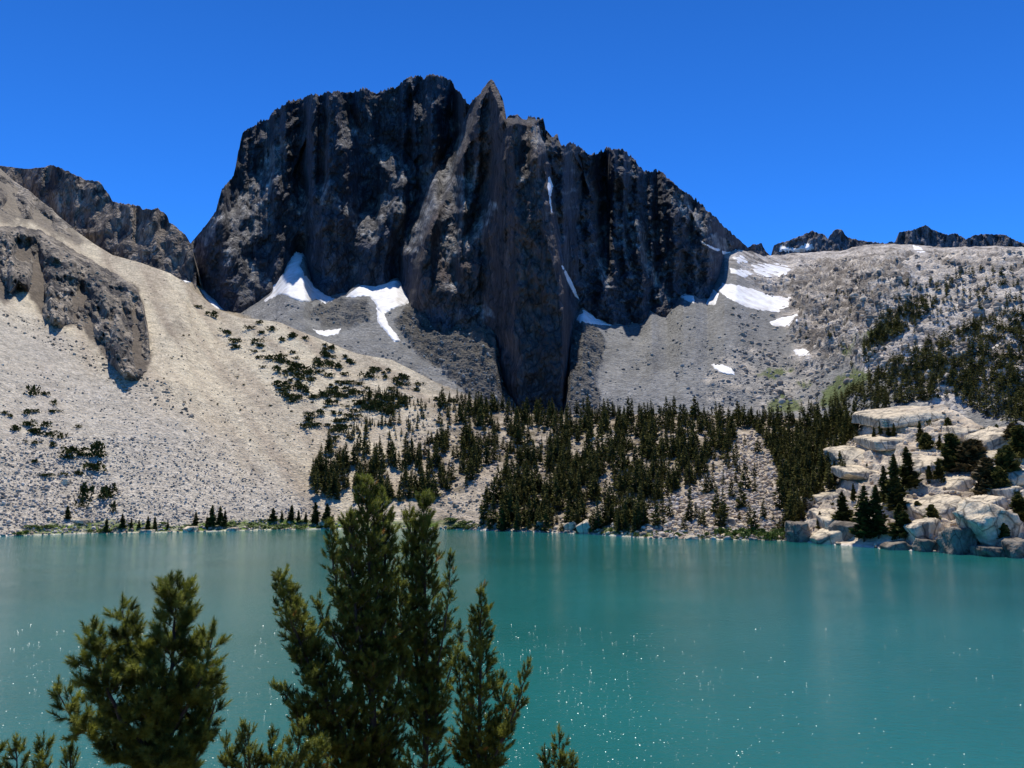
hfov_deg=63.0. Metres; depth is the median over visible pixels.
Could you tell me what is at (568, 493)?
conifer
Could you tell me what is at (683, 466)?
conifer
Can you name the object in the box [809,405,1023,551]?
slab debris
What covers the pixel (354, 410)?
shrub
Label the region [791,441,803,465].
conifer
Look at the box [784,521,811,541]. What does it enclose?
granite boulder
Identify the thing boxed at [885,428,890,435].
conifer
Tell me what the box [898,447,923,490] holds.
conifer
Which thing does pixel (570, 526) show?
granite boulder
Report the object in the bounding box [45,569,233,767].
pine tree
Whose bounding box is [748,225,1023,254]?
peaks
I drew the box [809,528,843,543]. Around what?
granite boulder
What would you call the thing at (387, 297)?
snow patch
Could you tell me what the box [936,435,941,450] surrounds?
conifer
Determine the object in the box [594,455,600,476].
conifer
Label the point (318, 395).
shrub
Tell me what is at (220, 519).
conifer
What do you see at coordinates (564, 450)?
conifer
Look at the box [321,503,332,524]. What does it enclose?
conifer
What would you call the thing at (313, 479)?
conifer
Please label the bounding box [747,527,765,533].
willow bush
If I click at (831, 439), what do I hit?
conifer
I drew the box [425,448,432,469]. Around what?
conifer
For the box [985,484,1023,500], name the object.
granite boulder
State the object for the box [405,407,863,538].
forest boulders
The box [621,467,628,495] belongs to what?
conifer
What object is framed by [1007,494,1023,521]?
pine tree
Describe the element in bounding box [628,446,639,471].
conifer
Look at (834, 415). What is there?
conifer
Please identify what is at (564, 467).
conifer
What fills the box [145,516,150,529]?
conifer
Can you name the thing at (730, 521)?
granite boulder
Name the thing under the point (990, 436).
granite boulder
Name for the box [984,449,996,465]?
granite boulder
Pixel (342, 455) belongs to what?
conifer
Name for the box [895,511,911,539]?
pine tree
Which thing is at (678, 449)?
conifer
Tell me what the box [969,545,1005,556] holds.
granite boulder
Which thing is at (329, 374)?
shrub
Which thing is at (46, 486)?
slope boulders
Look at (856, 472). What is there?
granite boulder
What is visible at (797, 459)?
conifer
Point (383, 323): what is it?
snow patch
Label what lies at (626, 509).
conifer
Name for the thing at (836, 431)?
conifer
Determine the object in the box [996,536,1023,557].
granite boulder
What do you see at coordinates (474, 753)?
pine tree
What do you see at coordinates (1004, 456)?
pine tree
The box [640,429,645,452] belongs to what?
conifer
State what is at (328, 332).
snow patch
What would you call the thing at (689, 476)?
conifer
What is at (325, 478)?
conifer
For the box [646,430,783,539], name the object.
talus
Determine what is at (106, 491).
shrub
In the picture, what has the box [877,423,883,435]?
conifer
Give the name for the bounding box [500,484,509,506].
conifer
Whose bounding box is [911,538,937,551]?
granite boulder
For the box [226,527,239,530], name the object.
granite boulder
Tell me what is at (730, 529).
willow bush
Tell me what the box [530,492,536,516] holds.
conifer
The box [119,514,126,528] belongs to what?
conifer
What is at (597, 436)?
conifer
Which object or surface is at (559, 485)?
conifer
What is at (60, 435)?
shrub
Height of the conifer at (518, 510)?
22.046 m
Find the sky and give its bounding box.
[0,0,1023,255]
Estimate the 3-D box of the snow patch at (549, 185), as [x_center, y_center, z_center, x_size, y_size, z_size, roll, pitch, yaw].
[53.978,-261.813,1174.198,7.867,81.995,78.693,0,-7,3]
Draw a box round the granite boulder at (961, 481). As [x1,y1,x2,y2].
[934,471,974,491]
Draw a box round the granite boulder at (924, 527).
[903,517,944,543]
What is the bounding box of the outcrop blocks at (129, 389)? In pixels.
[2,310,193,418]
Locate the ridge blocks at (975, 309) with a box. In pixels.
[730,250,1023,407]
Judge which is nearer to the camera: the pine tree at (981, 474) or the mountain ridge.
the pine tree at (981, 474)
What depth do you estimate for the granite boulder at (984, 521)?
380.07 m
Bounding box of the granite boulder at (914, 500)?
[892,494,930,514]
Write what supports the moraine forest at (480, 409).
on the terrain
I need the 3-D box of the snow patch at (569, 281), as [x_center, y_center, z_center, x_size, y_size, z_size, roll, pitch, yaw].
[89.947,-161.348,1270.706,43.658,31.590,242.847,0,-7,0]
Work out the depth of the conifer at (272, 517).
631.10 m
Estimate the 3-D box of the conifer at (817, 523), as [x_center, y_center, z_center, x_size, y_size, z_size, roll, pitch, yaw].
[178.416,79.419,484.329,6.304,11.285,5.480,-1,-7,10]
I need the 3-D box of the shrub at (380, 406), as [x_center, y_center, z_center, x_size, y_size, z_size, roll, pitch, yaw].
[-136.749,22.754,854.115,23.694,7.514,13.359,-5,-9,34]
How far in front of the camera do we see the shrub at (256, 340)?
1025.64 m
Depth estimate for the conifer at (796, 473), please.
573.69 m
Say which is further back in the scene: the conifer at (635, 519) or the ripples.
the conifer at (635, 519)
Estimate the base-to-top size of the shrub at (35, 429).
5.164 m
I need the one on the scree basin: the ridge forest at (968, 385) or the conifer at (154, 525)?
the ridge forest at (968, 385)
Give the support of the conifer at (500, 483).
on the terrain
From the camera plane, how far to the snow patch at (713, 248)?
1607.55 m
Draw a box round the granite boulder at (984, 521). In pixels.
[952,498,1023,545]
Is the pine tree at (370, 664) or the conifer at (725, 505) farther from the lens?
the conifer at (725, 505)
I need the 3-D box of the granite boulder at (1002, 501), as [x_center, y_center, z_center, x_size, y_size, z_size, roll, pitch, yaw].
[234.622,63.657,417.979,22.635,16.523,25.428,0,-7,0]
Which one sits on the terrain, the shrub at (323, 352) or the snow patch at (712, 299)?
the shrub at (323, 352)
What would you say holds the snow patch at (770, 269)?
on the scree basin
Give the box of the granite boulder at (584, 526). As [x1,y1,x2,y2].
[576,519,590,533]
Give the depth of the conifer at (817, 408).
745.33 m
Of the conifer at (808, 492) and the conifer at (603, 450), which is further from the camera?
the conifer at (603, 450)
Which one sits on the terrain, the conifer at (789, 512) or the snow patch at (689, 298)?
the conifer at (789, 512)
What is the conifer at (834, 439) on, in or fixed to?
on the terrain
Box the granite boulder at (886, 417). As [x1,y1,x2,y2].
[851,406,945,427]
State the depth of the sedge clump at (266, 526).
617.42 m
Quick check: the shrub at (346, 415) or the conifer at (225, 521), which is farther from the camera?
the shrub at (346, 415)
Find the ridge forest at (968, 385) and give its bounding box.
[798,261,1023,423]
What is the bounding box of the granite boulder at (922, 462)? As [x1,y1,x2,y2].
[888,451,945,478]
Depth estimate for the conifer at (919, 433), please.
539.41 m
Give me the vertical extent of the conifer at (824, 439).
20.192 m
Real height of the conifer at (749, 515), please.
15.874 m
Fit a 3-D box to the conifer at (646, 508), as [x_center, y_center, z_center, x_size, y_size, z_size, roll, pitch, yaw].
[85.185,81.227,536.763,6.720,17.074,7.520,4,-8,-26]
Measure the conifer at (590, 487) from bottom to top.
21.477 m
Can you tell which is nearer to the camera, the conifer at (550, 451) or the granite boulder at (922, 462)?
the granite boulder at (922, 462)
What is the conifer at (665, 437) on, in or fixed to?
on the terrain
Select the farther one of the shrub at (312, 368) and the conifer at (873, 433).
the shrub at (312, 368)
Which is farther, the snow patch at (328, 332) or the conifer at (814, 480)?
the snow patch at (328, 332)
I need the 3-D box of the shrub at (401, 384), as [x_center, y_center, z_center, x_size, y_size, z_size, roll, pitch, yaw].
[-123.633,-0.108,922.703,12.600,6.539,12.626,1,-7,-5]
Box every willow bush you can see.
[715,527,725,534]
[726,527,750,534]
[735,529,750,538]
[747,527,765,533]
[752,530,784,540]
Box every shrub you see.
[10,424,21,430]
[19,421,32,425]
[22,439,42,443]
[23,384,40,395]
[27,427,43,432]
[28,419,52,426]
[32,430,59,435]
[38,473,54,475]
[49,431,67,437]
[49,441,57,446]
[57,445,91,453]
[57,454,77,458]
[72,497,91,508]
[74,470,84,474]
[77,481,94,499]
[81,461,106,470]
[86,440,106,457]
[97,484,117,499]
[108,500,116,512]
[205,310,218,317]
[228,337,241,342]
[230,344,242,348]
[243,325,256,328]
[250,337,266,341]
[258,354,281,358]
[270,357,282,361]
[271,380,282,385]
[272,365,280,370]
[274,351,287,357]
[275,389,289,395]
[285,362,300,366]
[285,367,299,372]
[285,397,299,402]
[290,393,302,399]
[291,372,304,377]
[291,382,310,389]
[293,362,304,368]
[296,421,312,428]
[299,365,319,371]
[299,368,316,375]
[302,411,317,416]
[303,417,315,421]
[306,374,315,381]
[308,421,321,425]
[309,393,321,397]
[310,360,329,366]
[316,408,324,414]
[318,389,333,396]
[319,350,328,355]
[323,360,344,366]
[323,372,334,376]
[323,398,338,404]
[327,344,336,349]
[330,417,348,421]
[332,393,342,398]
[332,426,350,432]
[337,384,353,389]
[338,390,355,394]
[342,412,353,417]
[343,380,356,383]
[349,408,362,412]
[353,389,377,393]
[357,371,378,377]
[360,403,376,410]
[373,403,386,408]
[389,404,400,408]
[395,381,405,386]
[401,373,410,379]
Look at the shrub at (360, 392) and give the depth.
888.62 m
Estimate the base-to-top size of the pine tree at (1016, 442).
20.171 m
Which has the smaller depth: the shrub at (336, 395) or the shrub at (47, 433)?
the shrub at (47, 433)
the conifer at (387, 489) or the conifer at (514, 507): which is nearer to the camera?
the conifer at (514, 507)
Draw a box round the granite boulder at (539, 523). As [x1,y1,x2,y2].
[536,521,544,530]
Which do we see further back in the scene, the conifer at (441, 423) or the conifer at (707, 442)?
the conifer at (441, 423)
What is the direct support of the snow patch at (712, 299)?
on the scree basin
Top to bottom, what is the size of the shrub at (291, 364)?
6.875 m
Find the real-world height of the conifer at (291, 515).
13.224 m
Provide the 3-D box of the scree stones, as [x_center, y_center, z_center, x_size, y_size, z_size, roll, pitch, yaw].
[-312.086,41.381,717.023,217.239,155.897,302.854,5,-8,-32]
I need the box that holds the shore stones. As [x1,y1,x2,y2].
[0,522,785,540]
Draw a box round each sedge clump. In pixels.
[23,524,37,527]
[258,524,276,527]
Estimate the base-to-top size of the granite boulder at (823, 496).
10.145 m
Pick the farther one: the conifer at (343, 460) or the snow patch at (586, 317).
the snow patch at (586, 317)
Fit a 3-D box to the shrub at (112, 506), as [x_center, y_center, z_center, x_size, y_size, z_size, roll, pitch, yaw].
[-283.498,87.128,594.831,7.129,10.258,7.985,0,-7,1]
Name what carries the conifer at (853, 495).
on the terrain
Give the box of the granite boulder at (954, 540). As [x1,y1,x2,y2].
[936,527,977,554]
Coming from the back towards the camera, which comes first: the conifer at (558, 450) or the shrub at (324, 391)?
the shrub at (324, 391)
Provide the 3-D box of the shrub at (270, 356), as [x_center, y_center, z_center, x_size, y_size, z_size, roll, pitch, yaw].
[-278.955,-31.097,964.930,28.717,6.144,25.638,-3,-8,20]
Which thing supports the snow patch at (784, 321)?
on the scree basin
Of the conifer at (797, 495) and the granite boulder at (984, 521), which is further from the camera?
the conifer at (797, 495)
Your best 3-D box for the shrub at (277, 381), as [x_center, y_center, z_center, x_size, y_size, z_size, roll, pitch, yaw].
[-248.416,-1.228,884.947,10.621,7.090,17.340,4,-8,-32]
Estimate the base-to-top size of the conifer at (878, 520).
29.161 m
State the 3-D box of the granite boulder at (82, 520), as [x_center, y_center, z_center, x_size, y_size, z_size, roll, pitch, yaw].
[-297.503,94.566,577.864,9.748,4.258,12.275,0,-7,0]
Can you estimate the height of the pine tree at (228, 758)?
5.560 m
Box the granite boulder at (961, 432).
[943,426,979,441]
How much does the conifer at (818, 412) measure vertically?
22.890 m
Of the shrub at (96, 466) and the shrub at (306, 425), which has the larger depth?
the shrub at (306, 425)
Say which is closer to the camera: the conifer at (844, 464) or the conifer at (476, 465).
the conifer at (844, 464)
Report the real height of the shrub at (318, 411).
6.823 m
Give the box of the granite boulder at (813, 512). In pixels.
[808,509,834,518]
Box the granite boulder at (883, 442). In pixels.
[854,434,908,450]
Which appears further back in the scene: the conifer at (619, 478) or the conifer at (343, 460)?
the conifer at (343, 460)
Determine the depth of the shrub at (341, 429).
795.60 m
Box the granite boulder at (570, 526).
[563,521,576,530]
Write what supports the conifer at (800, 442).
on the terrain
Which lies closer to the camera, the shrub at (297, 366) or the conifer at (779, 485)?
the conifer at (779, 485)
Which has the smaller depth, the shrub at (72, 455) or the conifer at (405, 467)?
the shrub at (72, 455)
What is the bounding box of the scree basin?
[180,244,1023,427]
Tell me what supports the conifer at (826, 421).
on the terrain
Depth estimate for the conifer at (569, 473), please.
644.73 m
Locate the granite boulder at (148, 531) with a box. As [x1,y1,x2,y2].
[139,529,155,532]
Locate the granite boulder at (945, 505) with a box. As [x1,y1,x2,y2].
[906,494,962,520]
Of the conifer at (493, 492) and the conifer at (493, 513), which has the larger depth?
the conifer at (493, 492)
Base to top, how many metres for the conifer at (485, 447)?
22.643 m
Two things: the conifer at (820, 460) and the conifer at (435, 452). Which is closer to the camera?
the conifer at (820, 460)
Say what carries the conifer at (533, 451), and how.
on the terrain
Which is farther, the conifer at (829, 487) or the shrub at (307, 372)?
the shrub at (307, 372)
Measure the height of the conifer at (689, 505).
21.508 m
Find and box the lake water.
[0,529,1023,767]
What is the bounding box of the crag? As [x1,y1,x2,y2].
[191,74,766,413]
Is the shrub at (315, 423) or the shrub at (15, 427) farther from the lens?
the shrub at (315, 423)
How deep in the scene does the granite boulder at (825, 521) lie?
475.39 m
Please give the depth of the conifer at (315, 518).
636.00 m
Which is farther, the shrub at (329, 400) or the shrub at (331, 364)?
the shrub at (331, 364)
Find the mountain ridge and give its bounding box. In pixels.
[0,165,202,289]
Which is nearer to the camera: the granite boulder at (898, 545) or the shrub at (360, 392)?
the granite boulder at (898, 545)
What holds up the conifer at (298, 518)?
on the terrain
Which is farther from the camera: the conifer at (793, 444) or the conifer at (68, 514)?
the conifer at (793, 444)
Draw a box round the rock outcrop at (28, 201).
[0,175,71,236]
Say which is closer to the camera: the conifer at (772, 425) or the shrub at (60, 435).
the shrub at (60, 435)
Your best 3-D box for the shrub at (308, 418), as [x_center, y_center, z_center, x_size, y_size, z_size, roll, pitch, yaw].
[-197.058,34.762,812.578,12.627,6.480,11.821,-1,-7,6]
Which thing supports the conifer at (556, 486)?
on the terrain
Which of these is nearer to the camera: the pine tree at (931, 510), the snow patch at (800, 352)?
the pine tree at (931, 510)
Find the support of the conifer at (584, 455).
on the terrain
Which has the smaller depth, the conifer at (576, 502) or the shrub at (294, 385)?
the conifer at (576, 502)
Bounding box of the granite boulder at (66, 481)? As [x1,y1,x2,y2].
[60,478,71,484]
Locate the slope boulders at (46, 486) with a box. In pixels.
[0,446,138,534]
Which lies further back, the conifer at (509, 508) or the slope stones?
the slope stones
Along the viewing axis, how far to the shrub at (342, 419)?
823.15 m
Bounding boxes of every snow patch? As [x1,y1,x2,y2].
[197,284,222,309]
[264,252,334,303]
[313,328,340,335]
[346,280,408,312]
[376,308,399,341]
[547,176,552,211]
[562,265,577,297]
[577,310,610,325]
[680,294,694,302]
[700,240,735,253]
[706,290,718,304]
[711,364,734,374]
[717,283,790,311]
[730,268,752,277]
[732,255,747,263]
[751,263,790,277]
[770,314,797,326]
[779,243,813,252]
[794,349,809,355]
[913,245,924,252]
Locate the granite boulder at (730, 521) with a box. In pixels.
[716,517,736,525]
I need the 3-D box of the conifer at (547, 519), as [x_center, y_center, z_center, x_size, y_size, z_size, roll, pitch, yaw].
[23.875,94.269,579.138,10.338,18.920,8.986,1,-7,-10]
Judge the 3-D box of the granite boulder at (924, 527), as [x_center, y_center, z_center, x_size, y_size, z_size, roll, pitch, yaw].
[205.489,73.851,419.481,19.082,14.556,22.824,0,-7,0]
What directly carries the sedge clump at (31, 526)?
on the terrain
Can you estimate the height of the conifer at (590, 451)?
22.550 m
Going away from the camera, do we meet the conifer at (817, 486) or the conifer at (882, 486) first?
the conifer at (882, 486)
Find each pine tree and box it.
[0,730,80,767]
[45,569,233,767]
[216,714,334,767]
[268,472,416,767]
[391,488,468,767]
[444,579,532,767]
[536,724,578,767]
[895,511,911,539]
[917,432,934,450]
[922,504,941,518]
[925,465,932,478]
[933,433,961,472]
[943,417,951,425]
[950,438,986,471]
[966,457,997,494]
[986,466,1011,491]
[992,445,1023,474]
[998,523,1010,538]
[1000,423,1014,440]
[1007,424,1023,459]
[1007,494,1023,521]
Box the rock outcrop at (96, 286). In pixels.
[0,226,149,381]
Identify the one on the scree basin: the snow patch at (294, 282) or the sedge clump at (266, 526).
the snow patch at (294, 282)
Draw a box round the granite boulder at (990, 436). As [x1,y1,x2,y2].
[964,426,1006,450]
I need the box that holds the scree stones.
[0,356,320,534]
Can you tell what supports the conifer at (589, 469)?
on the terrain
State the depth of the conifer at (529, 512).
600.74 m
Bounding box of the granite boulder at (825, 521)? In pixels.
[816,514,835,528]
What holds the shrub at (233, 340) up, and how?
on the terrain
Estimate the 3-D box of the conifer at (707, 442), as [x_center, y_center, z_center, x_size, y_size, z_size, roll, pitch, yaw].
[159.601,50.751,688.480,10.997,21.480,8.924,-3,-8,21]
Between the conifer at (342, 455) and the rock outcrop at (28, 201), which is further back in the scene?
the rock outcrop at (28, 201)
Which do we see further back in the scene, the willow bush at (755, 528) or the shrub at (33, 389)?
the shrub at (33, 389)
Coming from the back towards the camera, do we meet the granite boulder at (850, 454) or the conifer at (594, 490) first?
the conifer at (594, 490)
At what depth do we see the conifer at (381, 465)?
711.69 m
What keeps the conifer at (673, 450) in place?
on the terrain
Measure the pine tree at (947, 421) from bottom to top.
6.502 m
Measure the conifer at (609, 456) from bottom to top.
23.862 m
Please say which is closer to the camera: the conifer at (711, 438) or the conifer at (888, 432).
the conifer at (888, 432)
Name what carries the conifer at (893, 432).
on the terrain
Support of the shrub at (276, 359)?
on the terrain
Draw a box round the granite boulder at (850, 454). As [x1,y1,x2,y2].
[823,445,867,465]
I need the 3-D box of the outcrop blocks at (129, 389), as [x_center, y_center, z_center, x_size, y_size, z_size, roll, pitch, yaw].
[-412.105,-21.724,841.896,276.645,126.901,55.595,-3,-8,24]
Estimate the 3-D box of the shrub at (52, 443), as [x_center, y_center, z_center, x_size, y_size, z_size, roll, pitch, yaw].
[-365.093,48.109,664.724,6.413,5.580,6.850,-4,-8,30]
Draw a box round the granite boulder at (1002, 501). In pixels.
[956,494,1008,509]
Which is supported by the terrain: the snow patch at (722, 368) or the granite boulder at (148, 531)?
the granite boulder at (148, 531)
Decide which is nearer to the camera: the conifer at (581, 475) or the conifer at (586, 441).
the conifer at (581, 475)
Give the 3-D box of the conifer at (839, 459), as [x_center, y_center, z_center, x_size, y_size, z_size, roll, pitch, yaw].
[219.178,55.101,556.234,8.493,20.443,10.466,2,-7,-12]
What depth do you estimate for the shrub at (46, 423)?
688.44 m
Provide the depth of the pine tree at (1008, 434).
470.41 m
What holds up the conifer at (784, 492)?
on the terrain
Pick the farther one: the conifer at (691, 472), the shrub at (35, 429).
the shrub at (35, 429)
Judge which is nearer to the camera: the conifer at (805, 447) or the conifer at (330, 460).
the conifer at (805, 447)
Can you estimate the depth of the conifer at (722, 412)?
785.67 m
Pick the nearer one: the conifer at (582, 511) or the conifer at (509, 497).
the conifer at (582, 511)
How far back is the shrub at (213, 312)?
1117.33 m
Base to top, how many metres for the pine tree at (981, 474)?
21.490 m
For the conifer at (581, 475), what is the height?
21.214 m
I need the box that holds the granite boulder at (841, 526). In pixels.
[828,520,856,540]
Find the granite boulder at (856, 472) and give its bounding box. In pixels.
[830,464,878,480]
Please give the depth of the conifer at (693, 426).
716.01 m
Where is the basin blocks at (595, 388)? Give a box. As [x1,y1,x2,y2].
[242,303,814,409]
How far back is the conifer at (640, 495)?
562.41 m
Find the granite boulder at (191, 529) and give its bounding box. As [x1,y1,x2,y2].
[183,526,198,531]
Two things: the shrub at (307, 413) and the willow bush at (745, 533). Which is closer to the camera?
the willow bush at (745, 533)
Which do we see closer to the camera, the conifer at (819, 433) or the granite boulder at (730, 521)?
the granite boulder at (730, 521)
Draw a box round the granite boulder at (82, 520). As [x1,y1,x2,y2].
[71,517,89,523]
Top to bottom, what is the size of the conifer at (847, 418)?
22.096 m
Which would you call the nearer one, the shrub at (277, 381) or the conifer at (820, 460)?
the conifer at (820, 460)
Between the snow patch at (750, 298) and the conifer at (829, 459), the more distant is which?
the snow patch at (750, 298)
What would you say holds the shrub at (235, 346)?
on the terrain
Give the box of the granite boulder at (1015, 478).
[1006,469,1023,485]
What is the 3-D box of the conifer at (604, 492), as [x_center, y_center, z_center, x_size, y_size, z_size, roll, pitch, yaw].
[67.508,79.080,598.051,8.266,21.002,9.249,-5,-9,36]
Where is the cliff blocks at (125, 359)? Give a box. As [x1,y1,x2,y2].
[0,232,150,375]
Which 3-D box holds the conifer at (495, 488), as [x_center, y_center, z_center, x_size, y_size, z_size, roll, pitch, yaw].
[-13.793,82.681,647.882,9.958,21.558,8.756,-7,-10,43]
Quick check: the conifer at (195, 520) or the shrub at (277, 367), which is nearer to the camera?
the conifer at (195, 520)
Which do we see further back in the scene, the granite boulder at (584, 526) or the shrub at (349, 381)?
the shrub at (349, 381)
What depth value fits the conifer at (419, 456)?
729.59 m
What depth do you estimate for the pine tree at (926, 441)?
521.03 m
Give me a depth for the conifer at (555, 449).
730.46 m
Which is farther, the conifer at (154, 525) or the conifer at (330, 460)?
the conifer at (330, 460)
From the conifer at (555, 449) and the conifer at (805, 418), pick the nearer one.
the conifer at (555, 449)
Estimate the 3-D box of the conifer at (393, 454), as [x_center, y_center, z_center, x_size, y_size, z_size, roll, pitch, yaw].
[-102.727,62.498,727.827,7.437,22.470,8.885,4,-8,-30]
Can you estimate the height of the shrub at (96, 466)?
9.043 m
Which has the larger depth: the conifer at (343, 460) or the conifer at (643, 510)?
the conifer at (343, 460)
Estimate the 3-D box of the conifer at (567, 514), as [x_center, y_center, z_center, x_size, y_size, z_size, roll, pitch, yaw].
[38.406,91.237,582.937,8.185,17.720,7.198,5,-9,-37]
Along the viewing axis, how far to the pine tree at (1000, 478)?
424.78 m
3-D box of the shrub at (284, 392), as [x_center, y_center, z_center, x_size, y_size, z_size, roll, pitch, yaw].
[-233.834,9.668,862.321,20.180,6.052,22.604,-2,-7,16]
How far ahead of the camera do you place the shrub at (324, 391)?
876.41 m
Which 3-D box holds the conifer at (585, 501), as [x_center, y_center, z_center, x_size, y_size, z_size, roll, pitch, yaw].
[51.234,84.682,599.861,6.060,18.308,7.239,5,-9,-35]
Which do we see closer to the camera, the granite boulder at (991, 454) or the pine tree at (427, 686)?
the pine tree at (427, 686)
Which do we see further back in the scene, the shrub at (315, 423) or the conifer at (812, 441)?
the shrub at (315, 423)
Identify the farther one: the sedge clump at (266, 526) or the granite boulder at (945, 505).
the sedge clump at (266, 526)
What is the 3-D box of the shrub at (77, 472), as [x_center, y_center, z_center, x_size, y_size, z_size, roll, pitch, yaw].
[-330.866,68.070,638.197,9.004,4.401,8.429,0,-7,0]
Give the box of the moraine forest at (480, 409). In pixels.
[309,386,861,532]
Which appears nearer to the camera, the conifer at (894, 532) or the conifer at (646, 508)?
the conifer at (894, 532)
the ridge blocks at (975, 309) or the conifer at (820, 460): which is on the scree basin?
the ridge blocks at (975, 309)
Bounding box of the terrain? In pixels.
[0,169,1023,558]
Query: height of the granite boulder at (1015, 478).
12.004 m
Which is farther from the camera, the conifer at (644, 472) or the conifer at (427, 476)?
the conifer at (427, 476)
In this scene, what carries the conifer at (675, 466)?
on the terrain
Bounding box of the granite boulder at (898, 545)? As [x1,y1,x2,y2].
[879,540,912,549]
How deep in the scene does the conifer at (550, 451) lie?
715.94 m
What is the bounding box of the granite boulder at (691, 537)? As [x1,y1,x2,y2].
[684,535,698,539]
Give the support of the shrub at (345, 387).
on the terrain
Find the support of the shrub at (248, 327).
on the terrain
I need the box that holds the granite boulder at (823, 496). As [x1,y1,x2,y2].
[810,491,838,503]
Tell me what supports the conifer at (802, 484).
on the terrain
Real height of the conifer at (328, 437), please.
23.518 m
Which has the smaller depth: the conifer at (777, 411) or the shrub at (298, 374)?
the conifer at (777, 411)
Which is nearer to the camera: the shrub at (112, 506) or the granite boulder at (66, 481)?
the shrub at (112, 506)
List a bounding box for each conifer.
[64,505,71,518]
[102,518,108,532]
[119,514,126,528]
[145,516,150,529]
[152,517,157,528]
[192,511,198,525]
[206,505,217,526]
[216,506,223,525]
[222,511,226,525]
[268,508,277,521]
[287,505,295,520]
[295,510,300,521]
[308,466,316,487]
[309,502,320,523]
[311,470,322,495]
[320,467,327,493]
[321,446,328,469]
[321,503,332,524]
[325,429,331,450]
[325,476,331,499]
[326,446,333,468]
[330,469,338,492]
[331,449,341,471]
[332,462,341,485]
[339,446,348,464]
[339,448,348,471]
[344,442,350,459]
[369,448,378,469]
[376,468,384,489]
[377,451,387,474]
[383,477,392,501]
[389,444,395,465]
[399,459,409,482]
[415,443,423,464]
[415,468,426,490]
[418,471,425,492]
[424,471,429,491]
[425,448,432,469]
[430,472,441,496]
[432,446,442,468]
[437,420,445,440]
[473,451,480,474]
[474,430,482,452]
[479,497,488,519]
[481,441,489,464]
[486,495,497,524]
[487,479,494,503]
[489,477,499,504]
[490,479,500,500]
[494,501,507,530]
[497,475,503,501]
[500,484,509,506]
[504,486,513,515]
[506,491,517,520]
[510,493,522,521]
[511,470,519,489]
[511,485,516,505]
[513,502,521,527]
[519,475,529,498]
[524,466,531,492]
[525,495,534,523]
[528,471,536,492]
[529,441,537,462]
[530,460,538,483]
[530,468,538,489]
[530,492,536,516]
[535,465,541,482]
[538,499,549,522]
[540,506,552,531]
[541,484,546,499]
[543,489,554,511]
[546,498,552,521]
[548,442,554,463]
[551,477,562,504]
[553,434,558,458]
[554,424,561,444]
[554,438,559,461]
[556,480,565,502]
[559,443,566,464]
[561,457,566,477]
[561,502,570,521]
[562,468,575,492]
[564,485,573,508]
[573,493,581,517]
[574,472,581,499]
[577,461,582,481]
[578,495,587,521]
[581,489,588,511]
[582,430,591,449]
[582,450,588,473]
[584,453,596,478]
[586,474,593,498]
[587,441,593,459]
[588,473,602,501]
[593,426,601,447]
[593,496,604,528]
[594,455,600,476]
[598,436,607,460]
[599,480,607,504]
[603,429,609,453]
[604,482,614,510]
[606,437,614,462]
[606,441,612,464]
[610,464,618,486]
[612,484,616,503]
[613,443,620,469]
[613,469,624,494]
[618,447,628,469]
[620,497,631,522]
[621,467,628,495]
[627,463,641,493]
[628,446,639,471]
[628,488,637,512]
[631,495,644,526]
[631,507,638,529]
[634,480,645,507]
[637,443,641,464]
[639,499,649,524]
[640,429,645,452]
[641,466,646,488]
[641,497,650,520]
[643,434,652,457]
[643,473,652,496]
[645,466,652,489]
[650,501,662,525]
[651,469,662,492]
[653,445,658,472]
[656,405,662,426]
[663,464,671,487]
[664,429,670,447]
[668,435,675,456]
[674,441,681,460]
[674,458,680,483]
[675,436,680,455]
[676,423,682,438]
[680,450,686,473]
[682,435,688,454]
[683,410,688,431]
[686,459,692,480]
[686,461,693,483]
[686,489,695,520]
[687,435,693,457]
[689,431,697,455]
[690,421,698,442]
[699,444,705,470]
[701,434,710,453]
[708,425,715,447]
[708,487,721,512]
[716,415,721,435]
[716,502,726,526]
[718,407,726,426]
[718,488,730,516]
[719,436,733,458]
[735,481,747,507]
[737,460,751,488]
[745,502,755,524]
[748,508,760,529]
[770,420,775,439]
[771,439,784,462]
[772,477,786,509]
[775,404,779,420]
[775,454,785,482]
[777,420,781,437]
[778,460,791,484]
[779,479,787,508]
[783,477,800,509]
[784,503,794,525]
[785,402,794,422]
[787,454,794,472]
[789,437,794,456]
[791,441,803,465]
[792,454,804,480]
[793,442,798,464]
[794,461,804,486]
[794,489,802,514]
[797,413,803,432]
[798,436,803,453]
[799,473,803,496]
[800,407,810,429]
[801,474,813,507]
[802,440,812,461]
[803,450,811,474]
[805,452,812,481]
[807,434,816,454]
[809,471,819,493]
[810,470,820,493]
[812,434,820,455]
[813,422,820,443]
[814,404,823,421]
[814,425,822,443]
[814,448,826,471]
[815,407,822,422]
[815,511,820,528]
[816,451,824,477]
[821,432,827,448]
[822,411,830,432]
[823,464,834,490]
[824,452,832,473]
[826,430,834,446]
[830,403,836,425]
[830,491,854,521]
[832,426,839,446]
[832,435,836,446]
[835,451,843,480]
[838,459,845,479]
[839,410,848,432]
[841,397,850,413]
[846,401,857,424]
[847,485,876,541]
[849,483,856,501]
[867,484,889,538]
[871,427,875,436]
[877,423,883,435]
[877,466,889,502]
[883,454,909,510]
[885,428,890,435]
[886,503,909,538]
[890,423,896,436]
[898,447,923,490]
[914,420,923,441]
[931,458,945,480]
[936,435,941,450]
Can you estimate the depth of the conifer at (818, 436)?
674.27 m
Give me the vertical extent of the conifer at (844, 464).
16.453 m
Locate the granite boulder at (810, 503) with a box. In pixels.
[800,496,813,507]
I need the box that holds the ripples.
[2,623,1023,767]
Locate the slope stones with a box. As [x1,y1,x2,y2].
[110,259,437,519]
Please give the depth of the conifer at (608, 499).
581.73 m

